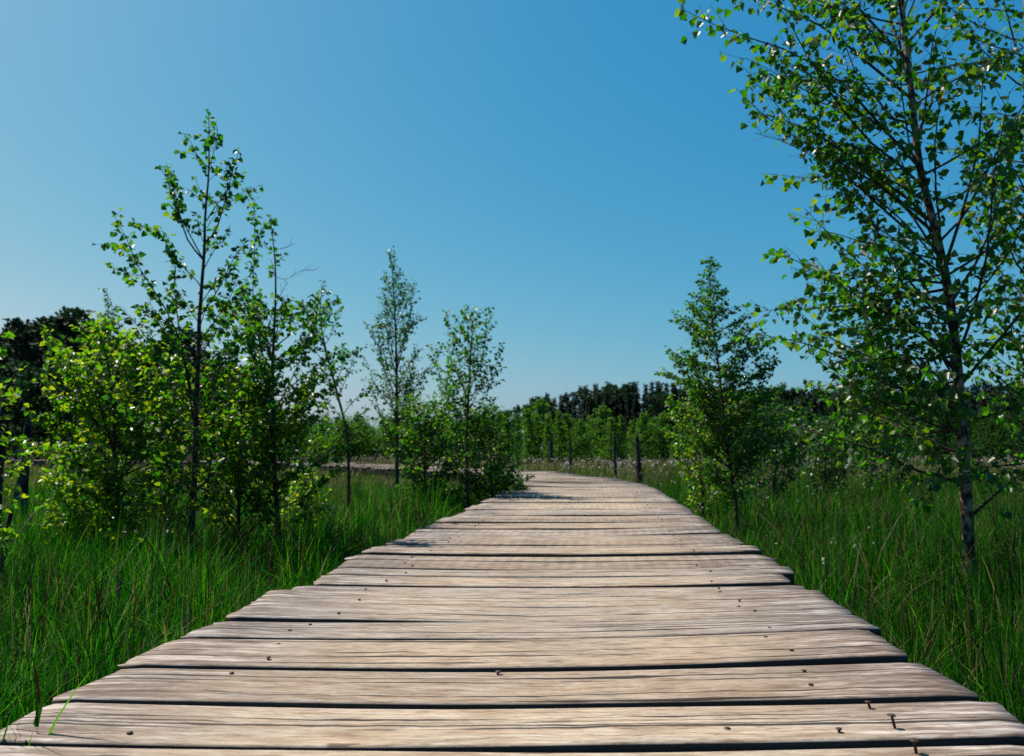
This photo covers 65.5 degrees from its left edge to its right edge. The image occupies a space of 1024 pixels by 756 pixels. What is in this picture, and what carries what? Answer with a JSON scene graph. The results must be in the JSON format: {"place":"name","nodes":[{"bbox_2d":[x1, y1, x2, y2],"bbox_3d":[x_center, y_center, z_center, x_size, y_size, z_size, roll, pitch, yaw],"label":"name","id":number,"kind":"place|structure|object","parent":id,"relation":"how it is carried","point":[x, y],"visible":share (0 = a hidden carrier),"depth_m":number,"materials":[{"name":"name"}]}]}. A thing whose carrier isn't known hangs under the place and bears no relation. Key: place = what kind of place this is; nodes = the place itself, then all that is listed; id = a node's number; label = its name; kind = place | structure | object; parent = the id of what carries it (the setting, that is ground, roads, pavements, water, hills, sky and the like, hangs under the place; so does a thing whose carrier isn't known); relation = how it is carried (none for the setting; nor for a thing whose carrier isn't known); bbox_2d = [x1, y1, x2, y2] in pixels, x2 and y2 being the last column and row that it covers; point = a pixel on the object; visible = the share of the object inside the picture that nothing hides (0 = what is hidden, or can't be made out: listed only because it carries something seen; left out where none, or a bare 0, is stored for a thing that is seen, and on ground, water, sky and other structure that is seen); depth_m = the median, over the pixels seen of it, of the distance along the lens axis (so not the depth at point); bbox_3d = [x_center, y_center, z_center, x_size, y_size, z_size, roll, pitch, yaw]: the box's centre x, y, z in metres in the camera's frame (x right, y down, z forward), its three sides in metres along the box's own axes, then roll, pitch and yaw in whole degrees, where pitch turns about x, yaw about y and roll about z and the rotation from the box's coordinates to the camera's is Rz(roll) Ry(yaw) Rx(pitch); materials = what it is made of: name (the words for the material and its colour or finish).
{"place":"outdoors","nodes":[
{"label":"outdoors","id":0,"kind":"place"},
{"bbox_2d":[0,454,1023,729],"bbox_3d":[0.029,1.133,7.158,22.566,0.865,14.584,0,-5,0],"label":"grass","id":1,"kind":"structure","parent":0,"point":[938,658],"depth_m":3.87,"materials":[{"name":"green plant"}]},
{"bbox_2d":[0,0,1023,450],"label":"sky","id":2,"kind":"structure","parent":0,"point":[567,169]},
{"bbox_2d":[0,451,1023,717],"bbox_3d":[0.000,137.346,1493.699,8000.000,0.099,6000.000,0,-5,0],"label":"ground","id":3,"kind":"structure","parent":0,"point":[386,476],"depth_m":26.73,"materials":[{"name":"green plant"}]},
{"bbox_2d":[0,373,12,532],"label":"dead trunk","id":4,"kind":"object","parent":3,"relation":"on","point":[2,447],"visible":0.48,"depth_m":4.58,"materials":[{"name":"wood"}]},
{"bbox_2d":[0,342,21,400],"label":"pine","id":5,"kind":"object","parent":3,"relation":"on","point":[10,351],"visible":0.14,"depth_m":48.43,"materials":[{"name":"green plant"}]},
{"bbox_2d":[0,455,25,589],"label":"dead trunk","id":6,"kind":"object","parent":3,"relation":"on","point":[10,515],"visible":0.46,"depth_m":3.95,"materials":[{"name":"wood"}]},
{"bbox_2d":[0,327,34,556],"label":"birch sapling","id":7,"kind":"object","parent":3,"relation":"on","point":[11,473],"visible":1,"depth_m":3.84,"materials":[{"name":"green plant"}]},
{"bbox_2d":[0,375,35,465],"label":"broadleaf tree","id":8,"kind":"object","parent":3,"relation":"on","point":[20,423],"visible":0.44,"depth_m":38.09,"materials":[{"name":"green plant"}]},
{"bbox_2d":[16,414,31,525],"bbox_3d":[-3.956,0.853,6.449,0.091,1.133,0.092,0,-5,0],"label":"dead trunk","id":9,"kind":"object","parent":3,"relation":"on","point":[24,486],"visible":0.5,"depth_m":6.44,"materials":[{"name":"wood"}]},
{"bbox_2d":[0,317,49,459],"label":"pine","id":10,"kind":"object","parent":3,"relation":"on","point":[25,336],"visible":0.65,"depth_m":46.15,"materials":[{"name":"green plant"}]},
{"bbox_2d":[0,360,61,437],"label":"broadleaf tree","id":11,"kind":"object","parent":3,"relation":"on","point":[39,429],"visible":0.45,"depth_m":39.78,"materials":[{"name":"green plant"}]},
{"bbox_2d":[6,397,60,457],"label":"birch bush","id":12,"kind":"object","parent":3,"relation":"on","point":[9,446],"visible":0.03,"depth_m":52.00,"materials":[{"name":"green plant"}]},
{"bbox_2d":[8,315,77,459],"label":"pine","id":13,"kind":"object","parent":3,"relation":"on","point":[47,322],"visible":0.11,"depth_m":50.08,"materials":[{"name":"green plant"}]},
{"bbox_2d":[2,655,94,745],"bbox_3d":[-0.859,0.621,1.381,0.247,0.315,0.166,-4,-7,39],"label":"grass tuft","id":14,"kind":"object","parent":3,"relation":"on","point":[37,716],"visible":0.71,"depth_m":1.41,"materials":[{"name":"green plant"}]},
{"bbox_2d":[32,368,72,465],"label":"broadleaf tree","id":15,"kind":"object","parent":3,"relation":"on","point":[67,416],"visible":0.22,"depth_m":41.81,"materials":[{"name":"green plant"}]},
{"bbox_2d":[34,399,100,452],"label":"birch bush","id":16,"kind":"object","parent":3,"relation":"on","point":[75,413],"visible":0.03,"depth_m":50.43,"materials":[{"name":"green plant"}]},
{"bbox_2d":[33,305,104,453],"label":"pine","id":17,"kind":"object","parent":3,"relation":"on","point":[63,326],"visible":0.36,"depth_m":47.95,"materials":[{"name":"green plant"}]},
{"bbox_2d":[23,438,128,553],"bbox_3d":[-3.042,0.870,5.514,0.651,0.952,0.584,-4,-7,38],"label":"shrub","id":18,"kind":"object","parent":3,"relation":"on","point":[57,498],"visible":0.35,"depth_m":5.38,"materials":[{"name":"green plant"}]},
{"bbox_2d":[49,383,107,447],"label":"broadleaf tree","id":19,"kind":"object","parent":3,"relation":"on","point":[67,390],"visible":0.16,"depth_m":39.70,"materials":[{"name":"green plant"}]},
{"bbox_2d":[78,288,135,465],"bbox_3d":[-4.857,0.325,9.443,0.698,2.855,0.753,2,-6,-20],"label":"birch tree","id":20,"kind":"object","parent":3,"relation":"on","point":[111,317],"visible":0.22,"depth_m":9.58,"materials":[{"name":"green plant"}]},
{"bbox_2d":[7,312,210,555],"bbox_3d":[-2.669,0.432,5.371,1.180,1.832,1.269,1,-5,-10],"label":"birch bush","id":21,"kind":"object","parent":3,"relation":"on","point":[110,486],"visible":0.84,"depth_m":5.24,"materials":[{"name":"green plant"}]},
{"bbox_2d":[100,335,144,404],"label":"pine","id":22,"kind":"object","parent":3,"relation":"on","point":[115,338],"visible":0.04,"depth_m":52.09,"materials":[{"name":"green plant"}]},
{"bbox_2d":[132,349,170,457],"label":"pine","id":23,"kind":"object","parent":3,"relation":"on","point":[146,380],"visible":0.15,"depth_m":53.69,"materials":[{"name":"green plant"}]},
{"bbox_2d":[99,429,220,563],"bbox_3d":[-2.127,0.817,4.856,0.600,1.000,0.564,0,-5,0],"label":"shrub","id":24,"kind":"object","parent":3,"relation":"on","point":[154,483],"visible":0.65,"depth_m":4.82,"materials":[{"name":"green plant"}]},
{"bbox_2d":[92,108,276,561],"bbox_3d":[-2.137,-0.207,5.053,1.258,3.090,0.826,0,-5,0],"label":"birch sapling","id":25,"kind":"object","parent":3,"relation":"on","point":[224,397],"visible":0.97,"depth_m":5.04,"materials":[{"name":"green plant"}]},
{"bbox_2d":[156,326,213,458],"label":"pine","id":26,"kind":"object","parent":3,"relation":"on","point":[191,354],"visible":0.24,"depth_m":49.96,"materials":[{"name":"green plant"}]},
{"bbox_2d":[162,347,334,549],"bbox_3d":[-1.942,0.594,5.720,1.289,1.616,1.130,0,-5,0],"label":"birch bush","id":27,"kind":"object","parent":3,"relation":"on","point":[243,424],"visible":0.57,"depth_m":5.54,"materials":[{"name":"green plant"}]},
{"bbox_2d":[170,197,349,546],"bbox_3d":[-1.721,0.048,5.819,1.343,2.706,1.093,-4,-7,37],"label":"birch sapling","id":28,"kind":"object","parent":3,"relation":"on","point":[253,315],"visible":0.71,"depth_m":5.74,"materials":[{"name":"green plant"}]},
{"bbox_2d":[278,428,315,460],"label":"birch bush","id":29,"kind":"object","parent":3,"relation":"on","point":[299,442],"visible":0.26,"depth_m":50.79,"materials":[{"name":"green plant"}]},
{"bbox_2d":[268,456,339,536],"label":"shrub","id":30,"kind":"object","parent":3,"relation":"on","point":[305,476],"visible":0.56,"depth_m":6.51,"materials":[{"name":"green plant"}]},
{"bbox_2d":[307,411,338,459],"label":"birch bush","id":31,"kind":"object","parent":3,"relation":"on","point":[316,434],"visible":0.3,"depth_m":52.78,"materials":[{"name":"green plant"}]},
{"bbox_2d":[296,280,375,516],"bbox_3d":[-1.804,0.302,8.017,0.828,2.612,0.691,-3,-6,28],"label":"birch sapling","id":32,"kind":"object","parent":3,"relation":"on","point":[333,380],"visible":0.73,"depth_m":8.01,"materials":[{"name":"green plant"}]},
{"bbox_2d":[319,418,369,460],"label":"birch bush","id":33,"kind":"object","parent":3,"relation":"on","point":[339,438],"visible":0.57,"depth_m":49.70,"materials":[{"name":"green plant"}]},
{"bbox_2d":[332,411,380,459],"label":"birch bush","id":34,"kind":"object","parent":3,"relation":"on","point":[356,416],"visible":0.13,"depth_m":57.65,"materials":[{"name":"green plant"}]},
{"bbox_2d":[339,418,387,459],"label":"birch bush","id":35,"kind":"object","parent":3,"relation":"on","point":[366,438],"visible":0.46,"depth_m":51.64,"materials":[{"name":"green plant"}]},
{"bbox_2d":[372,418,394,459],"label":"birch bush","id":36,"kind":"object","parent":3,"relation":"on","point":[382,444],"visible":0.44,"depth_m":56.56,"materials":[{"name":"green plant"}]},
{"bbox_2d":[361,245,443,492],"bbox_3d":[-1.638,-0.021,11.518,1.043,3.893,1.206,3,-6,-33],"label":"birch tree","id":37,"kind":"object","parent":3,"relation":"on","point":[397,358],"visible":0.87,"depth_m":11.54,"materials":[{"name":"green plant"}]},
{"bbox_2d":[371,391,476,512],"bbox_3d":[-1.021,0.925,9.320,1.172,1.559,1.130,-3,-6,28],"label":"birch bush","id":38,"kind":"object","parent":3,"relation":"on","point":[411,436],"visible":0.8,"depth_m":9.23,"materials":[{"name":"green plant"}]},
{"bbox_2d":[425,304,524,507],"bbox_3d":[-0.399,0.423,8.784,1.014,2.472,0.936,3,-6,-28],"label":"birch sapling","id":39,"kind":"object","parent":3,"relation":"on","point":[464,399],"visible":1,"depth_m":8.76,"materials":[{"name":"green plant"}]},
{"bbox_2d":[451,402,526,502],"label":"birch bush","id":40,"kind":"object","parent":3,"relation":"on","point":[473,478],"visible":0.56,"depth_m":9.06,"materials":[{"name":"green plant"}]},
{"bbox_2d":[477,446,535,498],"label":"shrub","id":41,"kind":"object","parent":3,"relation":"on","point":[522,486],"visible":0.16,"depth_m":9.62,"materials":[{"name":"green plant"}]},
{"bbox_2d":[487,409,525,464],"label":"young birch","id":42,"kind":"object","parent":3,"relation":"on","point":[510,428],"visible":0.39,"depth_m":33.86,"materials":[{"name":"green plant"}]},
{"bbox_2d":[0,460,1023,755],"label":"boardwalk","id":43,"kind":"structure","parent":3,"relation":"on","point":[558,614],"depth_m":1.84,"materials":[{"name":"brown wood"}]},
{"bbox_2d":[5,454,1023,565],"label":"cottongrass","id":44,"kind":"object","parent":3,"relation":"on","point":[653,464],"visible":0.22,"depth_m":25.57,"materials":[{"name":"plant"}]},
{"bbox_2d":[512,413,523,462],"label":"young birch","id":45,"kind":"object","parent":3,"relation":"on","point":[520,439],"visible":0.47,"depth_m":37.89,"materials":[{"name":"green plant"}]},
{"bbox_2d":[518,405,538,462],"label":"young birch","id":46,"kind":"object","parent":3,"relation":"on","point":[527,421],"visible":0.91,"depth_m":39.78,"materials":[{"name":"green plant"}]},
{"bbox_2d":[519,396,555,461],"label":"young birch","id":47,"kind":"object","parent":3,"relation":"on","point":[541,410],"visible":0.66,"depth_m":41.88,"materials":[{"name":"green plant"}]},
{"bbox_2d":[539,413,556,463],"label":"young birch","id":48,"kind":"object","parent":3,"relation":"on","point":[547,426],"visible":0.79,"depth_m":35.79,"materials":[{"name":"green plant"}]},
{"bbox_2d":[551,410,568,462],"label":"young birch","id":49,"kind":"object","parent":3,"relation":"on","point":[560,443],"visible":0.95,"depth_m":39.78,"materials":[{"name":"green plant"}]},
{"bbox_2d":[553,412,588,460],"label":"young birch","id":50,"kind":"object","parent":3,"relation":"on","point":[567,425],"visible":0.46,"depth_m":43.74,"materials":[{"name":"green plant"}]},
{"bbox_2d":[563,391,581,416],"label":"pine","id":51,"kind":"object","parent":3,"relation":"on","point":[571,400],"visible":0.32,"depth_m":122.93,"materials":[{"name":"green plant"}]},
{"bbox_2d":[566,419,596,460],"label":"young birch","id":52,"kind":"object","parent":3,"relation":"on","point":[580,436],"visible":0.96,"depth_m":39.79,"materials":[{"name":"green plant"}]},
{"bbox_2d":[578,385,589,450],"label":"spruce","id":53,"kind":"object","parent":3,"relation":"on","point":[583,400],"visible":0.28,"depth_m":111.42,"materials":[{"name":"green plant"}]},
{"bbox_2d":[581,395,594,453],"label":"spruce","id":54,"kind":"object","parent":3,"relation":"on","point":[589,407],"visible":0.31,"depth_m":95.59,"materials":[{"name":"green plant"}]},
{"bbox_2d":[583,414,596,460],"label":"young birch","id":55,"kind":"object","parent":3,"relation":"on","point":[589,450],"visible":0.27,"depth_m":44.77,"materials":[{"name":"green plant"}]},
{"bbox_2d":[575,388,613,435],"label":"broadleaf tree","id":56,"kind":"object","parent":3,"relation":"on","point":[602,393],"visible":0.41,"depth_m":111.07,"materials":[{"name":"green plant"}]},
{"bbox_2d":[586,403,618,460],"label":"young birch","id":57,"kind":"object","parent":3,"relation":"on","point":[602,413],"visible":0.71,"depth_m":41.86,"materials":[{"name":"green plant"}]},
{"bbox_2d":[592,384,617,416],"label":"broadleaf tree","id":58,"kind":"object","parent":3,"relation":"on","point":[596,389],"visible":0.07,"depth_m":116.77,"materials":[{"name":"green plant"}]},
{"bbox_2d":[602,391,615,450],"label":"spruce","id":59,"kind":"object","parent":3,"relation":"on","point":[606,399],"visible":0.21,"depth_m":97.63,"materials":[{"name":"green plant"}]},
{"bbox_2d":[602,394,623,427],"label":"pine","id":60,"kind":"object","parent":3,"relation":"on","point":[613,401],"visible":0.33,"depth_m":101.47,"materials":[{"name":"green plant"}]},
{"bbox_2d":[597,417,629,463],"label":"young birch","id":61,"kind":"object","parent":3,"relation":"on","point":[610,425],"visible":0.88,"depth_m":37.72,"materials":[{"name":"green plant"}]},
{"bbox_2d":[613,434,616,476],"bbox_3d":[2.578,2.029,19.898,0.105,1.318,0.097,0,-5,0],"label":"dead trunk","id":62,"kind":"object","parent":3,"relation":"on","point":[614,457],"visible":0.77,"depth_m":19.88,"materials":[{"name":"grey wood"}]},
{"bbox_2d":[614,392,630,452],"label":"spruce","id":63,"kind":"object","parent":3,"relation":"on","point":[621,400],"visible":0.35,"depth_m":101.02,"materials":[{"name":"green plant"}]},
{"bbox_2d":[617,415,631,461],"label":"young birch","id":64,"kind":"object","parent":3,"relation":"on","point":[621,426],"visible":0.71,"depth_m":41.83,"materials":[{"name":"green plant"}]},
{"bbox_2d":[607,382,642,451],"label":"broadleaf tree","id":65,"kind":"object","parent":3,"relation":"on","point":[628,387],"visible":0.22,"depth_m":105.94,"materials":[{"name":"green plant"}]},
{"bbox_2d":[623,392,632,453],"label":"spruce","id":66,"kind":"object","parent":3,"relation":"on","point":[627,408],"visible":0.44,"depth_m":99.22,"materials":[{"name":"green plant"}]},
{"bbox_2d":[626,420,637,461],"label":"young birch","id":67,"kind":"object","parent":3,"relation":"on","point":[631,423],"visible":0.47,"depth_m":45.82,"materials":[{"name":"green plant"}]},
{"bbox_2d":[631,393,640,432],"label":"spruce","id":68,"kind":"object","parent":3,"relation":"on","point":[636,399],"visible":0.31,"depth_m":103.36,"materials":[{"name":"green plant"}]},
{"bbox_2d":[624,411,653,460],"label":"young birch","id":69,"kind":"object","parent":3,"relation":"on","point":[642,429],"visible":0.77,"depth_m":39.86,"materials":[{"name":"green plant"}]},
{"bbox_2d":[629,430,650,483],"bbox_3d":[2.405,1.609,14.916,0.434,1.252,0.133,0,-5,0],"label":"dead trunk","id":70,"kind":"object","parent":3,"relation":"on","point":[638,466],"visible":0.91,"depth_m":14.89,"materials":[{"name":"grey wood"}]},
{"bbox_2d":[639,392,652,425],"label":"pine","id":71,"kind":"object","parent":3,"relation":"on","point":[644,404],"visible":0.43,"depth_m":98.34,"materials":[{"name":"green plant"}]},
{"bbox_2d":[640,416,661,459],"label":"young birch","id":72,"kind":"object","parent":3,"relation":"on","point":[652,432],"visible":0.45,"depth_m":43.79,"materials":[{"name":"green plant"}]},
{"bbox_2d":[646,392,671,436],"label":"broadleaf tree","id":73,"kind":"object","parent":3,"relation":"on","point":[656,403],"visible":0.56,"depth_m":92.73,"materials":[{"name":"green plant"}]},
{"bbox_2d":[646,394,675,439],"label":"broadleaf tree","id":74,"kind":"object","parent":3,"relation":"on","point":[669,411],"visible":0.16,"depth_m":97.00,"materials":[{"name":"green plant"}]},
{"bbox_2d":[647,411,679,462],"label":"young birch","id":75,"kind":"object","parent":3,"relation":"on","point":[664,442],"visible":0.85,"depth_m":39.80,"materials":[{"name":"green plant"}]},
{"bbox_2d":[669,426,684,463],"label":"young birch","id":76,"kind":"object","parent":3,"relation":"on","point":[674,452],"visible":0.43,"depth_m":36.41,"materials":[{"name":"green plant"}]},
{"bbox_2d":[664,397,730,516],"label":"birch bush","id":77,"kind":"object","parent":3,"relation":"on","point":[701,479],"visible":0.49,"depth_m":8.53,"materials":[{"name":"green plant"}]},
{"bbox_2d":[653,256,803,536],"bbox_3d":[1.907,0.212,7.039,1.275,2.629,1.189,0,-5,0],"label":"birch tree","id":78,"kind":"object","parent":3,"relation":"on","point":[735,458],"visible":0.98,"depth_m":6.94,"materials":[{"name":"green plant"}]},
{"bbox_2d":[730,385,822,503],"bbox_3d":[3.143,0.939,9.527,1.097,1.666,1.184,2,-6,-19],"label":"birch bush","id":79,"kind":"object","parent":3,"relation":"on","point":[784,455],"visible":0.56,"depth_m":9.36,"materials":[{"name":"green plant"}]},
{"bbox_2d":[756,386,797,481],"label":"broadleaf tree","id":80,"kind":"object","parent":3,"relation":"on","point":[784,394],"visible":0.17,"depth_m":14.90,"materials":[{"name":"green plant"}]},
{"bbox_2d":[780,395,814,481],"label":"broadleaf tree","id":81,"kind":"object","parent":3,"relation":"on","point":[807,399],"visible":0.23,"depth_m":15.92,"materials":[{"name":"green plant"}]},
{"bbox_2d":[817,392,835,425],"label":"broadleaf tree","id":82,"kind":"object","parent":3,"relation":"on","point":[827,411],"visible":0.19,"depth_m":108.31,"materials":[{"name":"green plant"}]},
{"bbox_2d":[791,411,862,498],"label":"birch bush","id":83,"kind":"object","parent":3,"relation":"on","point":[831,469],"visible":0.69,"depth_m":10.33,"materials":[{"name":"green plant"}]},
{"bbox_2d":[818,408,868,460],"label":"young birch","id":84,"kind":"object","parent":3,"relation":"on","point":[842,413],"visible":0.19,"depth_m":33.92,"materials":[{"name":"green plant"}]},
{"bbox_2d":[674,0,1023,626],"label":"birch tree","id":85,"kind":"object","parent":3,"relation":"on","point":[875,306],"visible":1,"depth_m":3.99,"materials":[{"name":"green plant"}]},
{"bbox_2d":[835,317,897,476],"bbox_3d":[6.745,0.489,14.998,1.282,3.551,1.542,0,-5,0],"label":"birch tree","id":86,"kind":"object","parent":3,"relation":"on","point":[876,395],"visible":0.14,"depth_m":14.95,"materials":[{"name":"green plant"}]},
{"bbox_2d":[822,404,928,493],"bbox_3d":[5.322,1.152,11.472,1.346,1.540,1.487,4,-7,-38],"label":"birch bush","id":87,"kind":"object","parent":3,"relation":"on","point":[901,475],"visible":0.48,"depth_m":11.31,"materials":[{"name":"green plant"}]},
{"bbox_2d":[907,412,941,459],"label":"young birch","id":88,"kind":"object","parent":3,"relation":"on","point":[924,418],"visible":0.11,"depth_m":47.14,"materials":[{"name":"green plant"}]},
{"bbox_2d":[917,424,943,464],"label":"young birch","id":89,"kind":"object","parent":3,"relation":"on","point":[927,449],"visible":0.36,"depth_m":32.69,"materials":[{"name":"green plant"}]},
{"bbox_2d":[922,412,956,457],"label":"young birch","id":90,"kind":"object","parent":3,"relation":"on","point":[946,438],"visible":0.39,"depth_m":42.77,"materials":[{"name":"green plant"}]},
{"bbox_2d":[948,410,988,457],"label":"young birch","id":91,"kind":"object","parent":3,"relation":"on","point":[970,426],"visible":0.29,"depth_m":44.05,"materials":[{"name":"green plant"}]},
{"bbox_2d":[920,0,1023,493],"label":"birch tree","id":92,"kind":"object","parent":3,"relation":"on","point":[972,38],"visible":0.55,"depth_m":4.85,"materials":[{"name":"green plant"}]},
{"bbox_2d":[969,407,1017,462],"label":"young birch","id":93,"kind":"object","parent":3,"relation":"on","point":[984,436],"visible":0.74,"depth_m":37.59,"materials":[{"name":"green plant"}]},
{"bbox_2d":[986,412,1012,461],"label":"young birch","id":94,"kind":"object","parent":3,"relation":"on","point":[1002,454],"visible":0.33,"depth_m":38.88,"materials":[{"name":"green plant"}]},
{"bbox_2d":[990,385,1017,445],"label":"broadleaf tree","id":95,"kind":"object","parent":3,"relation":"on","point":[1000,390],"visible":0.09,"depth_m":107.77,"materials":[{"name":"green plant"}]},
{"bbox_2d":[1000,417,1023,462],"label":"young birch","id":96,"kind":"object","parent":3,"relation":"on","point":[1013,449],"visible":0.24,"depth_m":38.61,"materials":[{"name":"green plant"}]},
{"bbox_2d":[1009,417,1023,462],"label":"young birch","id":97,"kind":"object","parent":3,"relation":"on","point":[1015,443],"visible":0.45,"depth_m":32.55,"materials":[{"name":"green plant"}]},
{"bbox_2d":[948,434,979,462],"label":"young birch","id":98,"kind":"object","parent":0,"point":[971,446],"visible":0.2,"depth_m":32.67,"materials":[{"name":"green plant"}]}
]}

